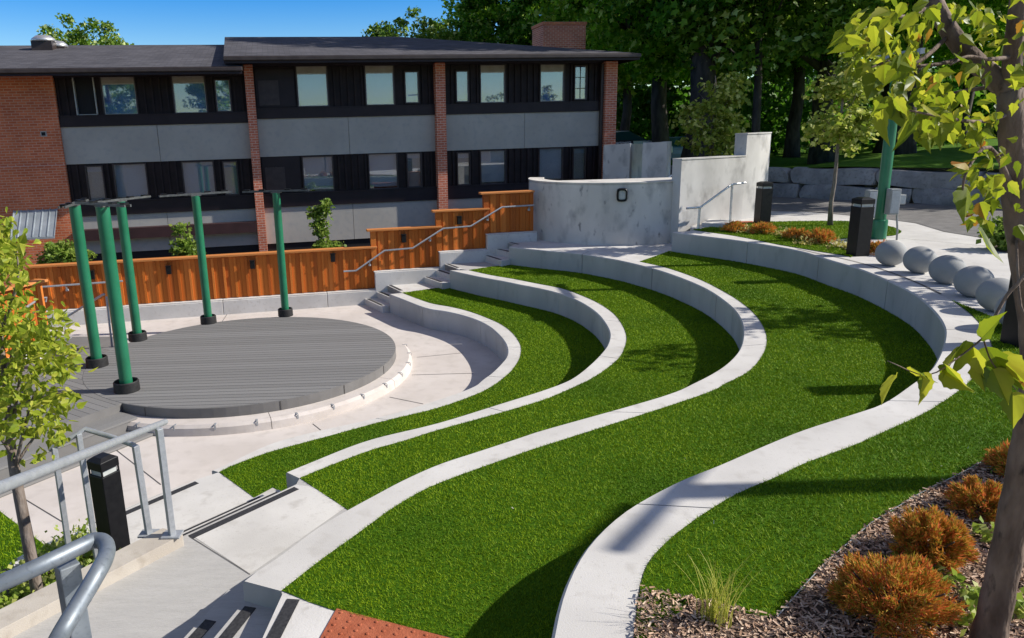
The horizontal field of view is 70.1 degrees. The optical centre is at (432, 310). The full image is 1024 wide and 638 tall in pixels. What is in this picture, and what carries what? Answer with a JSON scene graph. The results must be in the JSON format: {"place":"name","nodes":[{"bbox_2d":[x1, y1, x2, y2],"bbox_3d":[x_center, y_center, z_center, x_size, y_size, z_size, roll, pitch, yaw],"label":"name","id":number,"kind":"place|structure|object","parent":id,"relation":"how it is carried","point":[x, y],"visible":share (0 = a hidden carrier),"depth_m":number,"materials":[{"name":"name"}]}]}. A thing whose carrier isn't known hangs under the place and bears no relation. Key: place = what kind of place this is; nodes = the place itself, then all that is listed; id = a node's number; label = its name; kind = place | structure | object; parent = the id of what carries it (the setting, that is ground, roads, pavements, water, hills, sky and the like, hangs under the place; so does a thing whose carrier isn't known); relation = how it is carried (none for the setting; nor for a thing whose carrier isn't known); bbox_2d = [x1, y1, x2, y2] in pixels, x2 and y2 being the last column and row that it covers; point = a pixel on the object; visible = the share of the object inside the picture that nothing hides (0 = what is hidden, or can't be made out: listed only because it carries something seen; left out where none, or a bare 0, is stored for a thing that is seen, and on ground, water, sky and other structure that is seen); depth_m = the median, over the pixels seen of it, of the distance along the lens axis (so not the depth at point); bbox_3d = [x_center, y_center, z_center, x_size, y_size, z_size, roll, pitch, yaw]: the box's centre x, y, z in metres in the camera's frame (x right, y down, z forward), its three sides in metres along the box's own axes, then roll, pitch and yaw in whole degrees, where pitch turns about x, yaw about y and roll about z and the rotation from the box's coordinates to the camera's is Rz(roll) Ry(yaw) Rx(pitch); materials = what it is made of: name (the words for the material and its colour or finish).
{"place":"outdoors","nodes":[
{"label":"outdoors","id":0,"kind":"place"},
{"bbox_2d":[0,305,502,542],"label":"plaza","id":1,"kind":"structure","parent":0,"point":[446,364],"depth_m":10.90,"materials":[{"name":"concrete"}]},
{"bbox_2d":[0,510,44,568],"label":"lawn grass","id":2,"kind":"structure","parent":1,"relation":"on","point":[10,541],"depth_m":7.68,"materials":[{"name":"plant"}]},
{"bbox_2d":[0,279,48,358],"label":"cedar fence","id":3,"kind":"object","parent":1,"relation":"on","point":[38,293],"visible":0.27,"depth_m":14.03,"materials":[{"name":"wood"}]},
{"bbox_2d":[0,347,153,497],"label":"stage apron","id":4,"kind":"object","parent":1,"relation":"on","point":[97,412],"visible":0.34,"depth_m":10.39,"materials":[{"name":"concrete"}]},
{"bbox_2d":[82,317,395,418],"bbox_3d":[-3.394,0.937,13.243,5.444,0.310,5.444,-2,14,0],"label":"round stage","id":5,"kind":"object","parent":1,"relation":"on","point":[240,367],"visible":0.84,"depth_m":12.43,"materials":[{"name":"grey"}]},
{"bbox_2d":[58,198,108,368],"bbox_3d":[-5.936,-0.425,12.400,0.366,2.878,1.416,-7,15,-21],"label":"stage post","id":6,"kind":"object","parent":5,"relation":"on","point":[96,358],"visible":0.98,"depth_m":12.35,"materials":[{"name":"metal"}]},
{"bbox_2d":[75,200,139,394],"bbox_3d":[-4.861,-0.177,11.074,0.389,2.963,1.414,-13,18,-39],"label":"stage post","id":7,"kind":"object","parent":5,"relation":"on","point":[126,382],"visible":1,"depth_m":11.00,"materials":[{"name":"metal"}]},
{"bbox_2d":[88,194,150,341],"bbox_3d":[-5.871,-0.777,14.006,0.351,2.798,1.418,2,14,15],"label":"stage post","id":8,"kind":"object","parent":5,"relation":"on","point":[137,333],"visible":0.98,"depth_m":13.96,"materials":[{"name":"metal"}]},
{"bbox_2d":[158,190,230,324],"bbox_3d":[-4.834,-1.081,15.177,1.419,2.778,0.335,-13,17,-38],"label":"stage post","id":9,"kind":"object","parent":5,"relation":"on","point":[208,317],"visible":1,"depth_m":15.10,"materials":[{"name":"metal"}]},
{"bbox_2d":[242,188,309,316],"bbox_3d":[-3.276,-1.225,15.626,1.424,2.758,0.328,-2,14,0],"label":"stage post","id":10,"kind":"object","parent":5,"relation":"on","point":[285,310],"visible":1,"depth_m":15.53,"materials":[{"name":"metal"}]},
{"bbox_2d":[127,343,411,436],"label":"stage kerb","id":11,"kind":"structure","parent":1,"relation":"on","point":[396,374],"depth_m":10.69,"materials":[{"name":"concrete"}]},
{"bbox_2d":[25,190,536,326],"bbox_3d":[-3.303,-1.296,17.690,12.196,2.740,0.296,-4,14,-11],"label":"cedar fence","id":12,"kind":"object","parent":1,"relation":"on","point":[170,287],"visible":0.86,"depth_m":17.83,"materials":[{"name":"wood"}]},
{"bbox_2d":[212,293,520,473],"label":"bench wall","id":13,"kind":"structure","parent":1,"relation":"on","point":[501,342],"depth_m":13.78,"materials":[{"name":"concrete"}]},
{"bbox_2d":[75,283,520,551],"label":"terrace","id":14,"kind":"structure","parent":0,"point":[207,497],"depth_m":7.53,"materials":[{"name":"concrete"}]},
{"bbox_2d":[0,554,92,603],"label":"planting bed","id":15,"kind":"object","parent":14,"relation":"on","point":[46,575],"depth_m":6.46,"materials":[{"name":"soil"}]},
{"bbox_2d":[0,517,120,608],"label":"ground cover","id":16,"kind":"object","parent":15,"relation":"on","point":[21,591],"visible":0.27,"depth_m":6.28,"materials":[{"name":"green plant"}]},
{"bbox_2d":[0,207,97,593],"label":"young maple","id":17,"kind":"object","parent":16,"relation":"on","point":[12,365],"visible":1,"depth_m":5.31,"materials":[{"name":"green plant"}]},
{"bbox_2d":[86,452,129,550],"bbox_3d":[-2.884,1.769,6.464,0.185,1.030,0.185,6,15,27],"label":"bollard light","id":18,"kind":"object","parent":14,"relation":"on","point":[105,481],"visible":0.88,"depth_m":6.37,"materials":[{"name":"black metal"}]},
{"bbox_2d":[182,487,298,537],"bbox_3d":[-1.867,2.001,6.695,0.705,0.554,1.178,10,18,41],"label":"stair flight","id":19,"kind":"object","parent":14,"relation":"on","point":[203,523],"visible":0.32,"depth_m":6.61,"materials":[{"name":"concrete"}]},
{"bbox_2d":[220,288,604,496],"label":"artificial turf","id":20,"kind":"structure","parent":14,"relation":"on","point":[557,349],"depth_m":10.97,"materials":[{"name":"plant"}]},
{"bbox_2d":[286,270,626,487],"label":"bench wall","id":21,"kind":"structure","parent":14,"relation":"on","point":[603,324],"depth_m":12.67,"materials":[{"name":"concrete"}]},
{"bbox_2d":[12,262,626,637],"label":"terrace","id":22,"kind":"structure","parent":0,"point":[180,592],"depth_m":5.28,"materials":[{"name":"concrete"}]},
{"bbox_2d":[0,528,183,637],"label":"stair kerb","id":23,"kind":"structure","parent":22,"relation":"on","point":[28,612],"depth_m":5.35,"materials":[{"name":"beige concrete"}]},
{"bbox_2d":[47,427,135,568],"bbox_3d":[-2.827,1.621,6.156,0.804,1.301,0.176,-1,14,2],"label":"handrail","id":24,"kind":"object","parent":23,"relation":"on","point":[77,435],"visible":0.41,"depth_m":6.11,"materials":[{"name":"metal"}]},
{"bbox_2d":[0,419,183,539],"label":"handrail","id":25,"kind":"object","parent":23,"relation":"on","point":[26,477],"visible":0.87,"depth_m":5.66,"materials":[{"name":"metal"}]},
{"bbox_2d":[184,590,299,637],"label":"stair flight","id":26,"kind":"object","parent":22,"relation":"on","point":[231,614],"visible":0.47,"depth_m":4.55,"materials":[{"name":"concrete"}]},
{"bbox_2d":[195,485,343,573],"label":"landing path","id":27,"kind":"structure","parent":22,"relation":"on","point":[252,541],"depth_m":6.13,"materials":[{"name":"concrete"}]},
{"bbox_2d":[243,245,766,609],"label":"bench wall","id":28,"kind":"structure","parent":22,"relation":"on","point":[739,322],"depth_m":7.37,"materials":[{"name":"concrete"}]},
{"bbox_2d":[300,265,738,509],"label":"artificial turf","id":29,"kind":"structure","parent":22,"relation":"on","point":[672,345],"depth_m":9.27,"materials":[{"name":"plant"}]},
{"bbox_2d":[0,0,934,86],"label":"sky","id":30,"kind":"structure","parent":0,"point":[139,22],"materials":[{"name":"blue"}]},
{"bbox_2d":[263,239,766,637],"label":"terrace","id":31,"kind":"structure","parent":0,"point":[309,619],"depth_m":4.41,"materials":[{"name":"concrete"}]},
{"bbox_2d":[320,608,448,637],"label":"tactile plate","id":32,"kind":"object","parent":31,"relation":"on","point":[343,624],"visible":1,"depth_m":4.14,"materials":[{"name":"plastic"}]},
{"bbox_2d":[528,177,672,245],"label":"round wall","id":33,"kind":"structure","parent":31,"relation":"on","point":[622,212],"depth_m":17.54,"materials":[{"name":"concrete"}]},
{"bbox_2d":[281,251,936,637],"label":"artificial turf","id":34,"kind":"structure","parent":31,"relation":"on","point":[471,555],"depth_m":5.91,"materials":[{"name":"plant"}]},
{"bbox_2d":[552,231,991,637],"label":"bench wall","id":35,"kind":"structure","parent":31,"relation":"on","point":[600,595],"depth_m":5.27,"materials":[{"name":"concrete"}]},
{"bbox_2d":[671,139,998,168],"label":"hill","id":36,"kind":"structure","parent":0,"point":[944,157],"depth_m":25.58,"materials":[{"name":"green plant"}]},
{"bbox_2d":[361,6,461,40],"bbox_3d":[-1.155,-11.952,41.308,6.422,9.837,6.351,7,16,33],"label":"broadleaf tree","id":37,"kind":"object","parent":36,"relation":"on","point":[388,30],"visible":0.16,"depth_m":39.53,"materials":[{"name":"green plant"}]},
{"bbox_2d":[436,0,520,44],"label":"broadleaf tree","id":38,"kind":"object","parent":36,"relation":"on","point":[464,21],"visible":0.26,"depth_m":41.98,"materials":[{"name":"green plant"}]},
{"bbox_2d":[438,0,587,44],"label":"broadleaf tree","id":39,"kind":"object","parent":36,"relation":"on","point":[484,17],"visible":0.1,"depth_m":42.91,"materials":[{"name":"green plant"}]},
{"bbox_2d":[480,0,636,49],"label":"broadleaf tree","id":40,"kind":"object","parent":36,"relation":"on","point":[516,7],"visible":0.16,"depth_m":40.73,"materials":[{"name":"green plant"}]},
{"bbox_2d":[520,0,670,130],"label":"broadleaf tree","id":41,"kind":"object","parent":36,"relation":"on","point":[625,82],"visible":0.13,"depth_m":36.25,"materials":[{"name":"green plant"}]},
{"bbox_2d":[549,0,751,141],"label":"broadleaf tree","id":42,"kind":"object","parent":36,"relation":"on","point":[658,62],"visible":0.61,"depth_m":32.33,"materials":[{"name":"green plant"}]},
{"bbox_2d":[589,0,799,157],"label":"broadleaf tree","id":43,"kind":"object","parent":36,"relation":"on","point":[667,13],"visible":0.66,"depth_m":28.74,"materials":[{"name":"green plant"}]},
{"bbox_2d":[668,67,752,155],"bbox_3d":[8.710,-5.529,22.920,2.439,4.019,2.283,4,15,22],"label":"young tree","id":44,"kind":"object","parent":36,"relation":"on","point":[719,129],"visible":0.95,"depth_m":22.39,"materials":[{"name":"green plant"}]},
{"bbox_2d":[659,0,890,132],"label":"broadleaf tree","id":45,"kind":"object","parent":36,"relation":"on","point":[808,36],"visible":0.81,"depth_m":26.99,"materials":[{"name":"green plant"}]},
{"bbox_2d":[751,5,820,157],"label":"broadleaf tree","id":46,"kind":"object","parent":36,"relation":"on","point":[798,69],"visible":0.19,"depth_m":43.32,"materials":[{"name":"green plant"}]},
{"bbox_2d":[749,0,906,164],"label":"broadleaf tree","id":47,"kind":"object","parent":36,"relation":"on","point":[817,154],"visible":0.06,"depth_m":36.40,"materials":[{"name":"green plant"}]},
{"bbox_2d":[832,0,1008,154],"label":"broadleaf tree","id":48,"kind":"object","parent":36,"relation":"on","point":[908,145],"visible":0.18,"depth_m":27.09,"materials":[{"name":"green plant"}]},
{"bbox_2d":[926,21,1005,143],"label":"broadleaf tree","id":49,"kind":"object","parent":36,"relation":"on","point":[945,52],"visible":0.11,"depth_m":41.55,"materials":[{"name":"green plant"}]},
{"bbox_2d":[690,211,1010,344],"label":"plaza","id":50,"kind":"structure","parent":0,"point":[967,250],"depth_m":13.17,"materials":[{"name":"concrete"}]},
{"bbox_2d":[603,143,642,178],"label":"concrete wall","id":51,"kind":"structure","parent":50,"relation":"on","point":[622,161],"depth_m":23.04,"materials":[{"name":"concrete"}]},
{"bbox_2d":[641,141,671,177],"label":"concrete wall","id":52,"kind":"structure","parent":50,"relation":"on","point":[656,159],"depth_m":22.11,"materials":[{"name":"concrete"}]},
{"bbox_2d":[670,132,771,242],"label":"stepped wall","id":53,"kind":"structure","parent":50,"relation":"on","point":[698,181],"depth_m":17.68,"materials":[{"name":"concrete"}]},
{"bbox_2d":[694,220,901,256],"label":"artificial turf","id":54,"kind":"structure","parent":50,"relation":"on","point":[840,228],"depth_m":15.60,"materials":[{"name":"plant"}]},
{"bbox_2d":[753,181,772,222],"bbox_3d":[7.894,-2.577,17.287,0.270,0.990,0.270,-4,14,-8],"label":"bollard light","id":55,"kind":"object","parent":54,"relation":"on","point":[763,200],"visible":0.94,"depth_m":17.19,"materials":[{"name":"black metal"}]},
{"bbox_2d":[800,30,879,224],"bbox_3d":[9.089,-4.053,16.109,1.883,4.352,1.677,-2,14,0],"label":"young tree","id":56,"kind":"object","parent":54,"relation":"on","point":[833,88],"visible":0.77,"depth_m":15.92,"materials":[{"name":"green plant"}]},
{"bbox_2d":[635,300,1019,637],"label":"artificial turf","id":57,"kind":"structure","parent":50,"relation":"on","point":[794,527],"depth_m":4.46,"materials":[{"name":"plant"}]},
{"bbox_2d":[1000,276,1018,347],"bbox_3d":[6.106,-0.136,7.406,0.260,1.020,0.260,-3,14,-6],"label":"bollard light","id":58,"kind":"object","parent":57,"relation":"on","point":[1009,333],"visible":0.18,"depth_m":7.49,"materials":[{"name":"black metal"}]},
{"bbox_2d":[633,446,1023,637],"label":"mulch bed","id":59,"kind":"object","parent":50,"relation":"on","point":[807,609],"visible":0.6,"depth_m":3.50,"materials":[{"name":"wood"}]},
{"bbox_2d":[680,550,757,631],"bbox_3d":[1.294,1.306,3.359,0.356,0.402,0.422,9,17,36],"label":"grass tuft","id":60,"kind":"object","parent":59,"relation":"on","point":[714,609],"visible":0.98,"depth_m":3.42,"materials":[{"name":"plant"}]},
{"bbox_2d":[824,550,968,637],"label":"dwarf shrub","id":61,"kind":"object","parent":59,"relation":"on","point":[862,584],"visible":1,"depth_m":3.34,"materials":[{"name":"orange plant"}]},
{"bbox_2d":[827,0,1023,637],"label":"maple tree","id":62,"kind":"object","parent":59,"relation":"on","point":[932,123],"visible":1,"depth_m":2.57,"materials":[{"name":"green plant"}]},
{"bbox_2d":[884,504,980,575],"bbox_3d":[2.664,1.201,3.846,0.443,0.338,0.416,5,15,26],"label":"dwarf shrub","id":63,"kind":"object","parent":59,"relation":"on","point":[950,537],"visible":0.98,"depth_m":3.79,"materials":[{"name":"orange plant"}]},
{"bbox_2d":[941,474,1002,523],"bbox_3d":[3.253,1.110,4.300,0.393,0.255,0.386,-2,14,0],"label":"dwarf shrub","id":64,"kind":"object","parent":59,"relation":"on","point":[972,493],"visible":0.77,"depth_m":4.27,"materials":[{"name":"orange plant"}]},
{"bbox_2d":[981,438,1009,477],"bbox_3d":[3.862,0.982,4.752,0.429,0.264,0.446,-2,14,0],"label":"dwarf shrub","id":65,"kind":"object","parent":59,"relation":"on","point":[993,457],"visible":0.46,"depth_m":4.80,"materials":[{"name":"orange plant"}]},
{"bbox_2d":[799,184,875,199],"bbox_3d":[12.703,-3.689,22.631,0.848,0.501,2.160,-12,17,-36],"label":"boulder","id":66,"kind":"object","parent":50,"relation":"on","point":[842,192],"visible":0.55,"depth_m":22.39,"materials":[{"name":"stone"}]},
{"bbox_2d":[790,167,879,184],"bbox_3d":[12.631,-4.210,22.706,0.849,0.542,2.612,-12,17,-36],"label":"boulder","id":67,"kind":"object","parent":66,"relation":"on","point":[845,176],"visible":0.88,"depth_m":22.37,"materials":[{"name":"stone"}]},
{"bbox_2d":[846,197,875,255],"bbox_3d":[7.537,-1.480,12.758,0.260,1.020,0.260,-3,14,-7],"label":"bollard light","id":68,"kind":"object","parent":50,"relation":"on","point":[860,226],"visible":1,"depth_m":12.67,"materials":[{"name":"black metal"}]},
{"bbox_2d":[875,240,906,265],"bbox_3d":[7.480,-0.935,11.822,0.450,0.418,0.450,-2,14,0],"label":"concrete sphere","id":69,"kind":"object","parent":50,"relation":"on","point":[890,252],"visible":0.98,"depth_m":11.68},
{"bbox_2d":[864,48,924,239],"bbox_3d":[8.957,-3.183,14.195,0.720,3.571,1.249,5,15,26],"label":"light pole","id":70,"kind":"object","parent":50,"relation":"on","point":[888,201],"visible":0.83,"depth_m":14.21,"materials":[{"name":"metal"}]},
{"bbox_2d":[903,246,936,272],"bbox_3d":[7.526,-0.781,11.186,0.450,0.418,0.450,-2,14,0],"label":"concrete sphere","id":71,"kind":"object","parent":50,"relation":"on","point":[918,259],"visible":0.91,"depth_m":11.05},
{"bbox_2d":[928,255,965,283],"bbox_3d":[7.388,-0.586,10.398,0.450,0.418,0.450,-2,14,0],"label":"concrete sphere","id":72,"kind":"object","parent":50,"relation":"on","point":[944,269],"visible":0.94,"depth_m":10.27,"materials":[{"name":"concrete"}]},
{"bbox_2d":[953,266,994,296],"bbox_3d":[7.169,-0.383,9.591,0.450,0.418,0.450,-2,14,0],"label":"concrete sphere","id":73,"kind":"object","parent":50,"relation":"on","point":[968,281],"visible":0.79,"depth_m":9.47,"materials":[{"name":"concrete"}]},
{"bbox_2d":[975,278,1009,311],"bbox_3d":[6.894,-0.188,8.824,0.450,0.418,0.450,-2,14,0],"label":"concrete sphere","id":74,"kind":"object","parent":50,"relation":"on","point":[990,293],"visible":0.62,"depth_m":8.73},
{"label":"soil pocket","id":75,"kind":"structure","parent":50,"relation":"on","visible":0},
{"bbox_2d":[976,216,1006,250],"bbox_3d":[10.397,-1.415,12.894,1.242,1.013,0.811,-2,14,0],"label":"shrub","id":76,"kind":"object","parent":75,"relation":"on","point":[997,238],"visible":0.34,"depth_m":12.89,"materials":[{"name":"green plant"}]},
{"bbox_2d":[771,197,1002,238],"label":"road","id":77,"kind":"structure","parent":0,"point":[945,218],"depth_m":18.84,"materials":[{"name":"concrete"}]},
{"bbox_2d":[863,167,998,206],"bbox_3d":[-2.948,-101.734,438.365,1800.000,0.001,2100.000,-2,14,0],"label":"ground","id":78,"kind":"structure","parent":0,"point":[945,169],"depth_m":70.55,"materials":[{"name":"soil"}]},
{"bbox_2d":[29,239,97,263],"bbox_3d":[-9.926,-0.806,19.660,1.672,2.242,1.194,-8,15,-23],"label":"shrub","id":79,"kind":"object","parent":78,"relation":"on","point":[57,252],"visible":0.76,"depth_m":19.32,"materials":[{"name":"green plant"}]},
{"bbox_2d":[36,13,133,44],"bbox_3d":[-18.452,-10.942,39.427,6.286,9.736,6.356,3,14,18],"label":"broadleaf tree","id":80,"kind":"object","parent":78,"relation":"on","point":[76,37],"visible":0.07,"depth_m":37.47,"materials":[{"name":"green plant"}]},
{"bbox_2d":[168,221,206,255],"bbox_3d":[-6.591,-1.093,19.612,0.938,2.626,0.900,-12,17,-37],"label":"shrub","id":81,"kind":"object","parent":78,"relation":"on","point":[183,246],"visible":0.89,"depth_m":19.35,"materials":[{"name":"green plant"}]},
{"bbox_2d":[0,22,640,285],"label":"apartment building","id":82,"kind":"structure","parent":78,"relation":"on","point":[363,134],"depth_m":22.64,"materials":[{"name":"paint"}]},
{"bbox_2d":[72,77,98,114],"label":"window","id":83,"kind":"structure","parent":82,"relation":"in","point":[83,88],"depth_m":21.19,"materials":[{"name":"glass"}]},
{"bbox_2d":[84,165,106,200],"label":"window","id":84,"kind":"structure","parent":82,"relation":"in","point":[95,179],"depth_m":21.75,"materials":[{"name":"glass"}]},
{"bbox_2d":[99,77,139,114],"bbox_3d":[-9.220,-6.329,21.331,0.980,1.140,0.163,-4,14,-11],"label":"window","id":85,"kind":"structure","parent":82,"relation":"in","point":[118,94],"depth_m":21.35,"materials":[{"name":"glass"}]},
{"bbox_2d":[112,163,149,199],"bbox_3d":[-9.121,-3.898,21.929,0.960,1.090,0.163,-4,14,-11],"label":"window","id":86,"kind":"structure","parent":82,"relation":"in","point":[130,179],"depth_m":21.94,"materials":[{"name":"glass"}]},
{"bbox_2d":[170,76,208,112],"bbox_3d":[-7.285,-6.480,21.719,0.980,1.140,0.163,-4,14,-11],"label":"window","id":87,"kind":"structure","parent":82,"relation":"in","point":[189,93],"depth_m":21.74,"materials":[{"name":"glass"}]},
{"bbox_2d":[181,160,216,196],"bbox_3d":[-7.195,-4.063,22.311,0.960,1.060,0.163,-4,14,-11],"label":"window","id":88,"kind":"structure","parent":82,"relation":"in","point":[198,176],"depth_m":22.32,"materials":[{"name":"glass"}]},
{"bbox_2d":[213,79,232,111],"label":"window","id":89,"kind":"structure","parent":82,"relation":"in","point":[222,88],"depth_m":21.93,"materials":[{"name":"glass"}]},
{"bbox_2d":[222,161,239,195],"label":"window","id":90,"kind":"structure","parent":82,"relation":"in","point":[230,170],"depth_m":22.53,"materials":[{"name":"glass"}]},
{"bbox_2d":[295,66,329,106],"bbox_3d":[-3.722,-6.922,22.393,0.980,1.240,0.163,-4,14,-11],"label":"window","id":91,"kind":"structure","parent":82,"relation":"in","point":[312,88],"depth_m":22.41,"materials":[{"name":"glass"}]},
{"bbox_2d":[301,155,334,191],"bbox_3d":[-3.636,-4.335,23.025,0.980,1.130,0.163,-4,14,-11],"label":"window","id":92,"kind":"structure","parent":82,"relation":"in","point":[318,171],"depth_m":23.05,"materials":[{"name":"glass"}]},
{"bbox_2d":[363,65,395,105],"bbox_3d":[-1.672,-7.081,22.804,0.950,1.240,0.163,-4,14,-11],"label":"window","id":93,"kind":"structure","parent":82,"relation":"in","point":[379,80],"depth_m":22.83,"materials":[{"name":"glass"}]},
{"bbox_2d":[367,153,398,188],"bbox_3d":[-1.603,-4.502,23.430,0.960,1.150,0.163,-4,14,-11],"label":"window","id":94,"kind":"structure","parent":82,"relation":"in","point":[382,167],"depth_m":23.45,"materials":[{"name":"glass"}]},
{"bbox_2d":[404,71,419,103],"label":"window","id":95,"kind":"structure","parent":82,"relation":"in","point":[411,78],"depth_m":23.03,"materials":[{"name":"glass"}]},
{"bbox_2d":[406,152,422,187],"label":"window","id":96,"kind":"structure","parent":82,"relation":"in","point":[413,161],"depth_m":23.65,"materials":[{"name":"glass"}]},
{"bbox_2d":[479,64,505,102],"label":"window","id":97,"kind":"structure","parent":82,"relation":"in","point":[492,77],"depth_m":23.55,"materials":[{"name":"glass"}]},
{"bbox_2d":[479,149,505,184],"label":"window","id":98,"kind":"structure","parent":82,"relation":"in","point":[492,162],"depth_m":24.18,"materials":[{"name":"glass"}]},
{"bbox_2d":[538,147,563,180],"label":"window","id":99,"kind":"structure","parent":82,"relation":"in","point":[550,160],"depth_m":24.57,"materials":[{"name":"glass"}]},
{"bbox_2d":[539,63,564,101],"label":"window","id":100,"kind":"structure","parent":82,"relation":"in","point":[551,76],"depth_m":23.95,"materials":[{"name":"glass"}]},
{"bbox_2d":[573,65,587,99],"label":"window","id":101,"kind":"structure","parent":82,"relation":"in","point":[580,71],"depth_m":24.13,"materials":[{"name":"glass"}]},
{"bbox_2d":[305,198,346,291],"bbox_3d":[-2.901,-1.501,19.801,0.904,3.122,0.969,6,16,30],"label":"shrub","id":102,"kind":"object","parent":78,"relation":"on","point":[319,224],"visible":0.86,"depth_m":19.48,"materials":[{"name":"green plant"}]},
{"bbox_2d":[579,11,1023,155],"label":"wood","id":103,"kind":"object","parent":78,"relation":"on","point":[776,101],"visible":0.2,"depth_m":48.56,"materials":[{"name":"green plant"}]},
{"bbox_2d":[912,187,955,205],"bbox_3d":[14.370,-3.249,20.548,0.849,0.508,1.155,-12,17,-36],"label":"boulder","id":104,"kind":"object","parent":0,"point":[937,196],"visible":0.55,"depth_m":20.32,"materials":[{"name":"stone"}]},
{"bbox_2d":[876,169,986,188],"bbox_3d":[14.203,-3.749,20.695,0.850,0.510,2.613,-12,17,-36],"label":"boulder","id":105,"kind":"object","parent":104,"relation":"on","point":[919,179],"visible":0.56,"depth_m":20.48,"materials":[{"name":"stone"}]},
{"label":"upper landing","id":106,"kind":"structure","parent":0,"visible":0},
{"bbox_2d":[0,532,115,637],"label":"handrail","id":107,"kind":"object","parent":106,"relation":"on","point":[76,592],"visible":1,"depth_m":1.51,"materials":[{"name":"metal"}]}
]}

